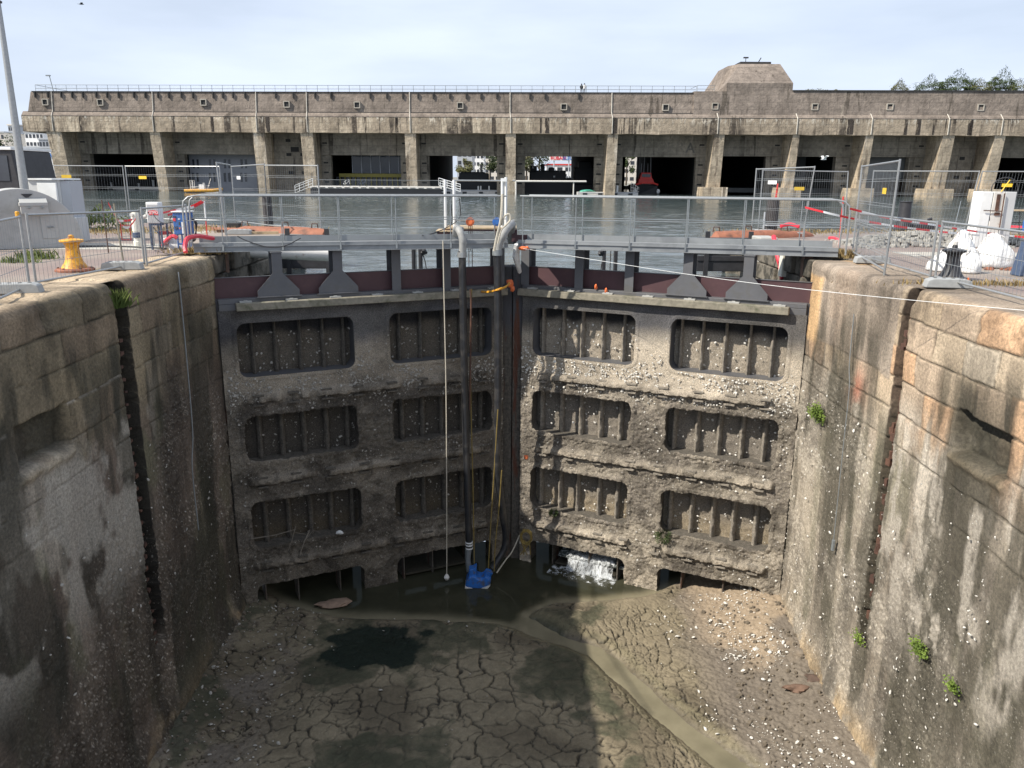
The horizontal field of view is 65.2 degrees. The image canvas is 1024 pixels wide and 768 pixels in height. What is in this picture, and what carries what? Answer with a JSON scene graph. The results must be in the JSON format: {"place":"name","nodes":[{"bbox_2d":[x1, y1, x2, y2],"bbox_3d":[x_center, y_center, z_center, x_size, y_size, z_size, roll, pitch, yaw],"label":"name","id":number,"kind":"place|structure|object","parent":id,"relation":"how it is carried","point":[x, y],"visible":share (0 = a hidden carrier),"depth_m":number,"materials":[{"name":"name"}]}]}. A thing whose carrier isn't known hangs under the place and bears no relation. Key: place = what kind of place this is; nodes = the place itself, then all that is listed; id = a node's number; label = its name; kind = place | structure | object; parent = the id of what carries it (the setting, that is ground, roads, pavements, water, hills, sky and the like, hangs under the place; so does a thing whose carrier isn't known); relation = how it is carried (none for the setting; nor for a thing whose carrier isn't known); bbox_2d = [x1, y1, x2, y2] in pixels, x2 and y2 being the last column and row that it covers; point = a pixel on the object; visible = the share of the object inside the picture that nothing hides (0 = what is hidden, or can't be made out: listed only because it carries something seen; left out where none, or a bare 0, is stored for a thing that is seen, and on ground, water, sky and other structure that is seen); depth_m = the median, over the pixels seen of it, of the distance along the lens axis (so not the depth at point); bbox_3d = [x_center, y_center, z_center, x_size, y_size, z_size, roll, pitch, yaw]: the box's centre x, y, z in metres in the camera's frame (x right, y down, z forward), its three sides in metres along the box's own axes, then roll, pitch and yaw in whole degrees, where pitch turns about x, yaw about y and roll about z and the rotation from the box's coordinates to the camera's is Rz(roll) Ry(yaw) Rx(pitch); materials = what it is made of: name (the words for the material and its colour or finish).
{"place":"outdoors","nodes":[
{"label":"outdoors","id":0,"kind":"place"},
{"bbox_2d":[0,131,25,145],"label":"apartment block","id":1,"kind":"structure","parent":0,"point":[3,134],"depth_m":318.64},
{"bbox_2d":[23,131,47,145],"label":"office block","id":2,"kind":"structure","parent":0,"point":[31,138],"depth_m":306.54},
{"bbox_2d":[0,255,246,767],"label":"lock wall","id":3,"kind":"structure","parent":0,"point":[89,374],"depth_m":13.00,"materials":[{"name":"stone"}]},
{"bbox_2d":[0,215,30,298],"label":"fence","id":4,"kind":"object","parent":3,"relation":"on","point":[18,217],"visible":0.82,"depth_m":11.66,"materials":[{"name":"metal"}]},
{"bbox_2d":[0,282,44,293],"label":"ballast block","id":5,"kind":"object","parent":3,"relation":"on","point":[30,287],"depth_m":11.68,"materials":[{"name":"concrete"}]},
{"bbox_2d":[25,209,145,282],"bbox_3d":[-7.266,-2.462,13.845,0.042,1.100,3.083,2,15,6],"label":"fence","id":6,"kind":"object","parent":3,"relation":"on","point":[84,240],"visible":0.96,"depth_m":13.46,"materials":[{"name":"metal"}]},
{"bbox_2d":[101,261,144,269],"bbox_3d":[-7.199,-2.194,14.782,0.713,0.154,0.230,-2,15,-10],"label":"ballast block","id":7,"kind":"object","parent":3,"relation":"on","point":[131,265],"depth_m":14.69,"materials":[{"name":"concrete"}]},
{"bbox_2d":[108,286,140,308],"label":"grass tuft","id":8,"kind":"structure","parent":3,"relation":"attached to","point":[120,300],"depth_m":13.12,"materials":[{"name":"green plant"}]},
{"bbox_2d":[26,396,235,760],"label":"wall shells","id":9,"kind":"object","parent":3,"relation":"attached to","point":[120,569],"depth_m":13.96},
{"bbox_2d":[140,204,189,264],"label":"fence","id":10,"kind":"object","parent":3,"relation":"on","point":[144,232],"visible":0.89,"depth_m":16.13,"materials":[{"name":"metal"}]},
{"bbox_2d":[178,272,198,529],"bbox_3d":[-6.377,0.416,15.803,0.054,5.201,0.354,-1,15,-4],"label":"hanging wire","id":11,"kind":"object","parent":3,"relation":"hanging from","point":[190,398],"visible":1,"depth_m":15.82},
{"bbox_2d":[182,194,511,602],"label":"lock gate","id":12,"kind":"structure","parent":3,"relation":"attached to","point":[334,391],"depth_m":19.59,"materials":[{"name":"metal"}]},
{"bbox_2d":[442,241,446,573],"bbox_3d":[-1.652,0.795,19.833,0.074,8.586,0.021,0,14,0],"label":"sounding line","id":13,"kind":"object","parent":12,"relation":"attached to","point":[446,407],"visible":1,"depth_m":19.77,"materials":[{"name":"fabric"}]},
{"bbox_2d":[452,224,472,571],"bbox_3d":[-1.293,0.501,20.389,0.392,9.000,1.463,-3,15,-14],"label":"suction hose","id":14,"kind":"object","parent":12,"relation":"hanging from","point":[458,231],"visible":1,"depth_m":19.80,"materials":[{"name":"black rubber"}]},
{"bbox_2d":[469,289,471,409],"bbox_3d":[-1.024,-0.822,19.672,0.092,3.024,0.038,0,14,0],"label":"rusty chain","id":15,"kind":"object","parent":14,"relation":"hanging from","point":[470,350],"visible":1,"depth_m":19.65,"materials":[{"name":"metal"}]},
{"bbox_2d":[471,289,474,562],"bbox_3d":[-0.991,1.206,20.208,0.061,7.218,0.154,-10,18,-34],"label":"rope","id":16,"kind":"object","parent":14,"relation":"hanging from","point":[472,479],"visible":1,"depth_m":20.59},
{"bbox_2d":[436,177,526,243],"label":"platform","id":17,"kind":"structure","parent":12,"relation":"on","point":[515,236],"depth_m":20.35,"materials":[{"name":"white metal"}]},
{"bbox_2d":[490,220,515,569],"bbox_3d":[-0.121,0.314,20.864,0.492,9.026,2.240,3,15,11],"label":"suction hose","id":18,"kind":"object","parent":12,"relation":"hanging from","point":[508,230],"visible":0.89,"depth_m":19.75,"materials":[{"name":"black rubber"}]},
{"bbox_2d":[0,222,302,281],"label":"quay","id":19,"kind":"structure","parent":0,"point":[113,257],"depth_m":17.56,"materials":[{"name":"concrete"}]},
{"bbox_2d":[0,1,28,189],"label":"lamp pole","id":20,"kind":"object","parent":19,"relation":"on","point":[21,166],"visible":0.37,"depth_m":19.53,"materials":[{"name":"grey metal"}]},
{"bbox_2d":[0,147,55,188],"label":"crane cab","id":21,"kind":"object","parent":19,"relation":"on","point":[38,163],"visible":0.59,"depth_m":23.75,"materials":[{"name":"white metal"}]},
{"bbox_2d":[6,249,63,259],"bbox_3d":[-9.854,-2.698,16.529,1.393,0.220,0.604,0,14,0],"label":"weed clump","id":22,"kind":"object","parent":19,"relation":"on","point":[39,255],"visible":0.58,"depth_m":16.50,"materials":[{"name":"green plant"}]},
{"bbox_2d":[28,178,85,216],"bbox_3d":[-11.825,-4.670,20.861,1.089,1.343,0.810,0,14,0],"label":"electric cabinet","id":23,"kind":"object","parent":19,"relation":"on","point":[67,193],"visible":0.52,"depth_m":20.45,"materials":[{"name":"metal"}]},
{"bbox_2d":[54,235,94,272],"bbox_3d":[-7.942,-2.374,14.471,0.664,0.647,0.632,0,14,0],"label":"bollard","id":24,"kind":"object","parent":19,"relation":"on","point":[72,255],"visible":0.86,"depth_m":14.36,"materials":[{"name":"metal"}]},
{"bbox_2d":[75,217,89,240],"bbox_3d":[-11.445,-4.039,20.873,0.520,0.620,0.600,0,14,0],"label":"cabinet","id":25,"kind":"object","parent":19,"relation":"on","point":[84,221],"visible":0.3,"depth_m":20.93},
{"bbox_2d":[53,165,128,218],"bbox_3d":[-16.134,-7.065,29.599,3.548,2.010,0.047,-1,15,-6],"label":"fence","id":26,"kind":"object","parent":19,"relation":"on","point":[69,176],"visible":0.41,"depth_m":29.59,"materials":[{"name":"metal"}]},
{"bbox_2d":[124,165,223,219],"bbox_3d":[-12.345,-6.938,29.212,4.127,2.010,0.046,5,15,17],"label":"fence","id":27,"kind":"object","parent":19,"relation":"on","point":[140,177],"visible":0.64,"depth_m":29.14,"materials":[{"name":"metal"}]},
{"bbox_2d":[169,210,196,249],"bbox_3d":[-7.537,-3.547,18.515,0.642,0.901,0.500,0,14,0],"label":"distribution board","id":28,"kind":"object","parent":19,"relation":"on","point":[178,218],"visible":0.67,"depth_m":18.32,"materials":[{"name":"blue paint"}]},
{"bbox_2d":[157,246,238,254],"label":"dry grass","id":29,"kind":"structure","parent":19,"relation":"on","point":[190,250],"depth_m":17.78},
{"bbox_2d":[183,234,214,252],"bbox_3d":[-6.992,-3.147,17.780,0.185,0.369,1.453,1,15,4],"label":"red hose","id":30,"kind":"object","parent":19,"relation":"on","point":[190,237],"visible":1,"depth_m":17.52,"materials":[{"name":"plastic"}]},
{"bbox_2d":[193,252,286,277],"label":"pier wall","id":31,"kind":"structure","parent":19,"relation":"attached to","point":[243,264],"depth_m":19.06,"materials":[{"name":"stone"}]},
{"bbox_2d":[167,243,328,260],"bbox_3d":[-6.387,-3.268,19.946,4.072,0.619,0.315,-9,17,-32],"label":"white pipe","id":32,"kind":"object","parent":19,"relation":"on","point":[310,255],"visible":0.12,"depth_m":20.41,"materials":[{"name":"paint"}]},
{"bbox_2d":[231,163,267,225],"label":"fence","id":33,"kind":"object","parent":19,"relation":"on","point":[239,179],"visible":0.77,"depth_m":27.34,"materials":[{"name":"metal"}]},
{"bbox_2d":[207,221,323,234],"bbox_3d":[-7.690,-4.627,24.928,4.582,0.881,0.620,6,15,20],"label":"pier fender","id":34,"kind":"object","parent":19,"relation":"on","point":[307,230],"visible":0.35,"depth_m":24.38,"materials":[{"name":"orange paint"}]},
{"bbox_2d":[264,165,321,227],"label":"fence","id":35,"kind":"object","parent":19,"relation":"on","point":[318,191],"visible":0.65,"depth_m":25.25,"materials":[{"name":"metal"}]},
{"bbox_2d":[259,541,750,767],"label":"lock water","id":36,"kind":"structure","parent":0,"point":[517,593],"depth_m":20.29,"materials":[{"name":"liquid"}]},
{"bbox_2d":[314,597,351,608],"bbox_3d":[-4.433,5.443,19.831,0.919,0.124,0.477,0,14,0],"label":"boulder","id":37,"kind":"object","parent":36,"relation":"on","point":[336,603],"visible":1,"depth_m":19.77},
{"bbox_2d":[465,563,492,588],"bbox_3d":[-0.860,5.018,20.876,0.737,0.648,0.440,0,14,0],"label":"strainer","id":38,"kind":"object","parent":36,"relation":"in","point":[475,578],"visible":1,"depth_m":20.71,"materials":[{"name":"blue plastic"}]},
{"bbox_2d":[149,574,869,767],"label":"lock floor","id":39,"kind":"structure","parent":0,"point":[515,698],"depth_m":16.33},
{"bbox_2d":[165,600,483,767],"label":"oyster shells","id":40,"kind":"object","parent":39,"relation":"on","point":[256,710],"visible":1,"depth_m":16.68},
{"bbox_2d":[147,592,850,767],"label":"pebbles","id":41,"kind":"object","parent":39,"relation":"on","point":[739,696],"visible":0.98,"depth_m":16.32,"materials":[{"name":"stone"}]},
{"bbox_2d":[650,586,854,767],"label":"oyster shells","id":42,"kind":"object","parent":39,"relation":"on","point":[755,648],"visible":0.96,"depth_m":17.50},
{"bbox_2d":[782,684,809,692],"bbox_3d":[5.784,6.209,16.311,0.583,0.151,0.239,0,14,0],"label":"boulder","id":43,"kind":"object","parent":39,"relation":"on","point":[796,688],"visible":1,"depth_m":16.26,"materials":[{"name":"orange stone"}]},
{"bbox_2d":[778,260,1023,767],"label":"lock wall","id":44,"kind":"structure","parent":39,"relation":"on","point":[936,395],"depth_m":12.98,"materials":[{"name":"concrete"}]},
{"bbox_2d":[510,194,850,594],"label":"lock gate","id":45,"kind":"structure","parent":44,"relation":"attached to","point":[645,406],"depth_m":19.67,"materials":[{"name":"metal"}]},
{"bbox_2d":[548,547,624,585],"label":"leaking water","id":46,"kind":"structure","parent":45,"relation":"attached to","point":[582,556],"depth_m":21.58,"materials":[{"name":"white liquid"}]},
{"bbox_2d":[523,248,1023,310],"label":"cord","id":47,"kind":"object","parent":45,"relation":"attached to","point":[796,288],"visible":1,"depth_m":13.21,"materials":[{"name":"fabric"}]},
{"bbox_2d":[850,208,1023,237],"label":"barrier tape","id":48,"kind":"object","parent":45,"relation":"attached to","point":[853,209],"visible":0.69,"depth_m":18.98,"materials":[{"name":"white plastic"}]},
{"bbox_2d":[804,400,825,424],"bbox_3d":[6.268,0.605,16.652,0.334,0.432,0.769,0,14,0],"label":"moss tuft","id":49,"kind":"object","parent":44,"relation":"attached to","point":[816,413],"visible":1,"depth_m":16.59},
{"bbox_2d":[831,314,853,550],"bbox_3d":[6.412,0.990,15.464,0.068,4.671,0.446,3,15,12],"label":"cable","id":50,"kind":"object","parent":44,"relation":"attached to","point":[833,545],"visible":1,"depth_m":15.44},
{"bbox_2d":[853,255,890,263],"bbox_3d":[7.584,-2.625,16.848,0.713,0.154,0.230,2,15,7],"label":"ballast block","id":51,"kind":"object","parent":44,"relation":"on","point":[858,259],"depth_m":16.76,"materials":[{"name":"concrete"}]},
{"bbox_2d":[852,159,900,275],"bbox_3d":[7.205,-3.392,15.977,0.046,2.033,3.987,4,15,14],"label":"fence","id":52,"kind":"object","parent":51,"relation":"on","point":[884,190],"visible":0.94,"depth_m":15.51,"materials":[{"name":"metal"}]},
{"bbox_2d":[782,390,1008,765],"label":"wall shells","id":53,"kind":"object","parent":44,"relation":"attached to","point":[946,699],"depth_m":14.17},
{"bbox_2d":[854,212,938,276],"bbox_3d":[7.431,-2.790,15.693,0.042,1.010,4.144,2,15,5],"label":"fence","id":54,"kind":"object","parent":44,"relation":"on","point":[933,244],"visible":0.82,"depth_m":14.90,"materials":[{"name":"metal"}]},
{"bbox_2d":[805,206,978,235],"bbox_3d":[8.972,-3.684,18.284,5.736,0.771,0.366,-6,16,-24],"label":"barrier tape","id":55,"kind":"object","parent":54,"relation":"hanging from","point":[838,215],"visible":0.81,"depth_m":17.66,"materials":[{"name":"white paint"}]},
{"bbox_2d":[906,633,928,663],"bbox_3d":[6.259,4.103,12.456,0.261,0.332,0.592,0,14,0],"label":"moss tuft","id":56,"kind":"object","parent":44,"relation":"attached to","point":[918,646],"visible":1,"depth_m":12.41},
{"bbox_2d":[922,277,972,288],"bbox_3d":[7.138,-1.659,13.100,0.713,0.154,0.230,3,15,11],"label":"ballast block","id":57,"kind":"object","parent":44,"relation":"on","point":[937,282],"depth_m":13.01,"materials":[{"name":"concrete"}]},
{"bbox_2d":[931,245,971,280],"bbox_3d":[7.682,-2.115,13.940,0.672,0.624,0.639,0,14,0],"label":"bollard","id":58,"kind":"object","parent":44,"relation":"on","point":[952,270],"visible":0.72,"depth_m":13.84,"materials":[{"name":"black metal"}]},
{"bbox_2d":[934,220,1023,299],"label":"fence","id":59,"kind":"object","parent":44,"relation":"on","point":[967,268],"visible":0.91,"depth_m":12.34,"materials":[{"name":"metal"}]},
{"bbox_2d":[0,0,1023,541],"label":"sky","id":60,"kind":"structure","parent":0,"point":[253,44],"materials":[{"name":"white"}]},
{"bbox_2d":[29,231,1016,256],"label":"path","id":61,"kind":"structure","parent":0,"point":[904,253],"depth_m":19.19,"materials":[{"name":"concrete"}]},
{"bbox_2d":[0,188,84,249],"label":"winch cover","id":62,"kind":"object","parent":61,"relation":"on","point":[20,200],"visible":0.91,"depth_m":18.70,"materials":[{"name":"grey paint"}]},
{"bbox_2d":[40,215,58,238],"bbox_3d":[-10.959,-3.720,18.956,0.340,0.530,0.018,-10,18,-35],"label":"access door","id":63,"kind":"structure","parent":62,"relation":"in","point":[52,221],"depth_m":18.95,"materials":[{"name":"grey paint"}]},
{"bbox_2d":[86,204,128,229],"bbox_3d":[-12.677,-5.138,24.662,1.735,0.850,1.002,0,14,0],"label":"shrub","id":64,"kind":"object","parent":61,"relation":"on","point":[98,219],"visible":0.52,"depth_m":24.66,"materials":[{"name":"green plant"}]},
{"bbox_2d":[129,212,146,245],"bbox_3d":[-9.161,-3.828,19.661,0.404,0.850,0.239,-9,17,-31],"label":"hydrant","id":65,"kind":"object","parent":61,"relation":"on","point":[137,240],"visible":0.62,"depth_m":19.58,"materials":[{"name":"white metal"}]},
{"bbox_2d":[146,202,168,249],"bbox_3d":[-8.282,-3.696,18.702,0.361,1.085,0.276,0,14,0],"label":"power cabinet","id":66,"kind":"object","parent":61,"relation":"on","point":[152,219],"visible":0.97,"depth_m":18.59,"materials":[{"name":"metal"}]},
{"bbox_2d":[453,177,634,188],"bbox_3d":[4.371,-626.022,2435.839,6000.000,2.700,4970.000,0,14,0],"label":"ground","id":67,"kind":"structure","parent":0,"point":[625,186],"depth_m":256.62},
{"bbox_2d":[21,57,1023,197],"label":"submarine pen","id":68,"kind":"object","parent":67,"relation":"on","point":[736,127],"visible":0.91,"depth_m":131.21,"materials":[{"name":"concrete"}]},
{"bbox_2d":[35,85,696,91],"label":"roof railing","id":69,"kind":"object","parent":68,"relation":"on","point":[499,89],"visible":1,"depth_m":129.93,"materials":[{"name":"metal"}]},
{"bbox_2d":[336,177,400,185],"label":"railing","id":70,"kind":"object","parent":68,"relation":"in","point":[337,178],"depth_m":141.44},
{"bbox_2d":[912,74,942,89],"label":"shrub","id":71,"kind":"object","parent":68,"relation":"on","point":[931,85],"visible":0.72,"depth_m":127.37,"materials":[{"name":"green plant"}]},
{"bbox_2d":[934,68,978,89],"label":"shrub","id":72,"kind":"object","parent":68,"relation":"on","point":[959,87],"visible":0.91,"depth_m":126.88,"materials":[{"name":"green plant"}]},
{"bbox_2d":[986,66,1020,89],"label":"shrub","id":73,"kind":"object","parent":68,"relation":"on","point":[998,82],"visible":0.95,"depth_m":126.60,"materials":[{"name":"green plant"}]},
{"bbox_2d":[83,187,1023,277],"bbox_3d":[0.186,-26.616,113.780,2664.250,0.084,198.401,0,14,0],"label":"basin water","id":74,"kind":"structure","parent":0,"point":[732,211],"depth_m":60.24,"materials":[{"name":"liquid"}]},
{"bbox_2d":[107,180,158,189],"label":"pontoon","id":75,"kind":"object","parent":74,"relation":"on","point":[111,187],"visible":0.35,"depth_m":148.37,"materials":[{"name":"white paint"}]},
{"bbox_2d":[184,178,222,192],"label":"inflatable boat","id":76,"kind":"object","parent":74,"relation":"on","point":[200,186],"visible":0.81,"depth_m":123.92,"materials":[{"name":"yellow paint"}]},
{"bbox_2d":[262,197,273,226],"bbox_3d":[-8.240,-4.399,27.385,0.370,4.107,0.304,0,14,0],"label":"mooring pile","id":77,"kind":"object","parent":74,"relation":"in","point":[269,209],"visible":0.25,"depth_m":26.90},
{"bbox_2d":[280,228,328,273],"bbox_3d":[-5.701,-3.518,22.253,1.426,1.600,0.270,0,14,0],"label":"floating boom","id":78,"kind":"object","parent":74,"relation":"on","point":[289,264],"visible":0.14,"depth_m":22.22,"materials":[{"name":"metal"}]},
{"bbox_2d":[310,179,443,193],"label":"barge","id":79,"kind":"object","parent":74,"relation":"on","point":[349,189],"visible":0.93,"depth_m":120.56,"materials":[{"name":"white paint"}]},
{"bbox_2d":[411,249,427,268],"bbox_3d":[-2.452,-2.998,21.327,0.432,1.500,0.139,0,14,0],"label":"gauge post","id":80,"kind":"object","parent":74,"relation":"in","point":[422,253],"visible":0.46,"depth_m":21.21,"materials":[{"name":"black metal"}]},
{"bbox_2d":[457,172,496,189],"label":"black boat","id":81,"kind":"object","parent":74,"relation":"on","point":[471,185],"visible":0.74,"depth_m":141.85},
{"bbox_2d":[525,164,572,192],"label":"black ship","id":82,"kind":"object","parent":74,"relation":"on","point":[547,187],"visible":0.83,"depth_m":145.88,"materials":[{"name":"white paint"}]},
{"bbox_2d":[515,180,586,194],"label":"boom","id":83,"kind":"object","parent":74,"relation":"in","point":[516,181],"visible":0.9,"depth_m":127.87,"materials":[{"name":"white paint"}]},
{"bbox_2d":[572,161,592,192],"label":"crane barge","id":84,"kind":"object","parent":74,"relation":"on","point":[583,171],"visible":0.52,"depth_m":148.78},
{"bbox_2d":[598,250,617,270],"bbox_3d":[2.541,-2.963,21.327,0.523,1.500,0.139,0,14,0],"label":"gauge post","id":85,"kind":"object","parent":74,"relation":"in","point":[603,255],"visible":0.47,"depth_m":21.22,"materials":[{"name":"black metal"}]},
{"bbox_2d":[628,157,659,193],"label":"tug boat","id":86,"kind":"object","parent":74,"relation":"on","point":[645,183],"visible":0.79,"depth_m":139.03,"materials":[{"name":"red paint"}]},
{"bbox_2d":[697,231,753,275],"bbox_3d":[5.910,-3.437,22.253,1.566,1.600,0.270,0,14,0],"label":"floating boom","id":87,"kind":"object","parent":74,"relation":"on","point":[706,263],"visible":0.29,"depth_m":22.20,"materials":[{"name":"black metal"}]},
{"bbox_2d":[763,183,779,229],"bbox_3d":[8.402,-4.225,26.233,0.484,4.567,0.440,0,14,0],"label":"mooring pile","id":88,"kind":"object","parent":74,"relation":"in","point":[771,211],"visible":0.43,"depth_m":25.78,"materials":[{"name":"grey paint"}]},
{"bbox_2d":[624,157,636,182],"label":"shop building","id":89,"kind":"structure","parent":0,"point":[631,177],"depth_m":319.06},
{"bbox_2d":[722,232,1023,295],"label":"quay","id":90,"kind":"structure","parent":0,"point":[824,236],"depth_m":17.90,"materials":[{"name":"stone"}]},
{"bbox_2d":[711,226,813,255],"bbox_3d":[7.527,-4.316,24.097,3.816,0.901,0.753,-5,15,-18],"label":"pier fender","id":91,"kind":"object","parent":90,"relation":"on","point":[777,233],"visible":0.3,"depth_m":23.76,"materials":[{"name":"orange paint"}]},
{"bbox_2d":[751,166,815,236],"bbox_3d":[8.327,-5.659,24.720,0.046,2.064,2.397,-7,16,-27],"label":"fence","id":92,"kind":"object","parent":90,"relation":"on","point":[773,181],"visible":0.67,"depth_m":24.76,"materials":[{"name":"metal"}]},
{"bbox_2d":[738,255,830,281],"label":"pier wall","id":93,"kind":"structure","parent":90,"relation":"attached to","point":[767,267],"depth_m":18.90,"materials":[{"name":"concrete"}]},
{"bbox_2d":[758,170,848,230],"bbox_3d":[9.722,-6.099,26.601,3.020,1.991,0.047,-1,15,-4],"label":"fence","id":94,"kind":"object","parent":90,"relation":"on","point":[802,188],"visible":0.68,"depth_m":26.57,"materials":[{"name":"metal"}]},
{"bbox_2d":[891,201,938,230],"bbox_3d":[13.828,-5.741,27.384,1.500,1.000,0.600,0,14,0],"label":"roller","id":95,"kind":"object","parent":90,"relation":"on","point":[905,207],"visible":0.66,"depth_m":27.22,"materials":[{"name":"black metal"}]},
{"bbox_2d":[867,170,979,228],"bbox_3d":[14.369,-6.454,28.060,3.334,2.014,0.040,7,16,24],"label":"fence","id":96,"kind":"object","parent":90,"relation":"on","point":[930,193],"visible":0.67,"depth_m":27.86,"materials":[{"name":"metal"}]},
{"bbox_2d":[825,229,1023,248],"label":"rubble heap","id":97,"kind":"object","parent":90,"relation":"on","point":[919,237],"visible":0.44,"depth_m":21.34,"materials":[{"name":"grey stone"}]},
{"bbox_2d":[831,276,1023,286],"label":"dry grass","id":98,"kind":"structure","parent":90,"relation":"on","point":[1006,282],"depth_m":13.45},
{"bbox_2d":[925,250,946,271],"bbox_3d":[8.290,-2.396,15.456,0.427,0.415,0.462,0,14,0],"label":"sack","id":99,"kind":"object","parent":90,"relation":"on","point":[942,255],"visible":0.36,"depth_m":15.34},
{"bbox_2d":[948,230,975,260],"bbox_3d":[9.616,-2.939,17.056,0.572,0.685,0.529,0,14,0],"label":"sack","id":100,"kind":"object","parent":90,"relation":"on","point":[963,239],"visible":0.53,"depth_m":16.92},
{"bbox_2d":[960,247,981,273],"bbox_3d":[8.680,-2.338,15.120,0.362,0.477,0.412,0,14,0],"label":"sack","id":101,"kind":"object","parent":90,"relation":"on","point":[971,260],"visible":0.88,"depth_m":14.99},
{"bbox_2d":[967,191,993,246],"bbox_3d":[12.304,-4.341,21.088,0.313,1.420,0.450,0,14,0],"label":"white slab","id":102,"kind":"object","parent":90,"relation":"on","point":[980,204],"depth_m":20.91,"materials":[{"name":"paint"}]},
{"bbox_2d":[987,192,1004,234],"bbox_3d":[12.606,-4.339,21.088,0.313,1.420,0.450,0,14,0],"label":"white slab","id":103,"kind":"object","parent":90,"relation":"on","point":[994,221],"depth_m":20.84,"materials":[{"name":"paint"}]},
{"bbox_2d":[977,233,1014,267],"bbox_3d":[9.736,-2.701,16.137,0.744,0.685,0.627,0,14,0],"label":"sack","id":104,"kind":"object","parent":90,"relation":"on","point":[1004,251],"visible":0.85,"depth_m":15.94,"materials":[{"name":"plastic"}]},
{"bbox_2d":[977,170,1023,228],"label":"fence","id":105,"kind":"object","parent":90,"relation":"on","point":[1008,185],"visible":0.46,"depth_m":27.14,"materials":[{"name":"metal"}]},
{"bbox_2d":[998,192,1016,241],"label":"white slab","id":106,"kind":"structure","parent":90,"relation":"on","point":[1008,208],"depth_m":20.82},
{"bbox_2d":[1010,242,1023,275],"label":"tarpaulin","id":107,"kind":"object","parent":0,"point":[1018,265],"visible":0.78,"depth_m":14.76,"materials":[{"name":"plastic"}]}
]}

